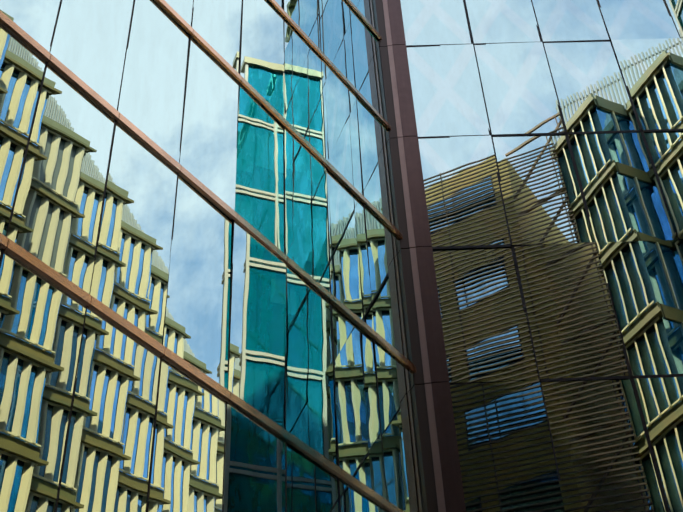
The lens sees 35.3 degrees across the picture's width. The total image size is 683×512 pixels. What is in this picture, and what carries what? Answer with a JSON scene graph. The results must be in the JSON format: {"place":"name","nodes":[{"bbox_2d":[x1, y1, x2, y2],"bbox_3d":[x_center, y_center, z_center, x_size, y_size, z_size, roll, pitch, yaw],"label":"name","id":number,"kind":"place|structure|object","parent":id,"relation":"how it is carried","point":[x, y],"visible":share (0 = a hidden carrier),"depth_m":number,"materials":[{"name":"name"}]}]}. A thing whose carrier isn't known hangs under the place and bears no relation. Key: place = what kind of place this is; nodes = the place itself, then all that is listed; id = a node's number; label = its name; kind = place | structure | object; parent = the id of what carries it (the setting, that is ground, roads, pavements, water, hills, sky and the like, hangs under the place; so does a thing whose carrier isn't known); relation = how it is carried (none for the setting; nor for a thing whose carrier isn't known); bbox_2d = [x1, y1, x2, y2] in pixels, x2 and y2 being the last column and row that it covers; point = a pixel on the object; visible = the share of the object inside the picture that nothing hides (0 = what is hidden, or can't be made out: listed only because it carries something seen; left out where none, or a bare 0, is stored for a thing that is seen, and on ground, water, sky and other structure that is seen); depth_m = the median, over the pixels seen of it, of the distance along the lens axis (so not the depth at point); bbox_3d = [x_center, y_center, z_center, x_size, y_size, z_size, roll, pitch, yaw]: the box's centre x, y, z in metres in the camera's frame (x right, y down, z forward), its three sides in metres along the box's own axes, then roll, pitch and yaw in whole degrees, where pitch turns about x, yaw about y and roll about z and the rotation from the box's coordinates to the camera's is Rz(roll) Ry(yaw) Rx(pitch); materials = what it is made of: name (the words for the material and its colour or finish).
{"place":"outdoors","nodes":[
{"label":"outdoors","id":0,"kind":"place"},
{"bbox_2d":[375,0,465,511],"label":"corner column","id":1,"kind":"structure","parent":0,"point":[441,466],"depth_m":24.77,"materials":[{"name":"brown metal"}]},
{"label":"plaza paving","id":2,"kind":"structure","parent":0,"visible":0},
{"bbox_3d":[-10.623,2.201,27.840,44.427,38.770,45.583,-2,-42,-1],"label":"glass building","id":3,"kind":"object","parent":2,"relation":"on","visible":0},
{"bbox_2d":[0,0,416,511],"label":"horizontal mullions","id":4,"kind":"object","parent":3,"relation":"attached to","point":[59,281],"visible":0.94,"depth_m":18.35,"materials":[{"name":"brown metal"}]},
{"bbox_2d":[0,0,419,511],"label":"vertical panel joints","id":5,"kind":"object","parent":3,"relation":"attached to","point":[1,258],"visible":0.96,"depth_m":17.77,"materials":[{"name":"grey"}]},
{"bbox_2d":[0,0,427,511],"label":"glass facade","id":6,"kind":"structure","parent":3,"relation":"attached to","point":[278,306],"depth_m":17.93,"materials":[{"name":"blue glass"}]},
{"bbox_2d":[400,0,682,511],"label":"glass facade","id":7,"kind":"structure","parent":3,"relation":"attached to","point":[571,264],"depth_m":25.70,"materials":[{"name":"blue glass"}]},
{"bbox_2d":[406,0,682,511],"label":"window panel joints","id":8,"kind":"object","parent":3,"relation":"attached to","point":[631,376],"visible":0.54,"depth_m":26.49,"materials":[{"name":"grey"}]}
]}

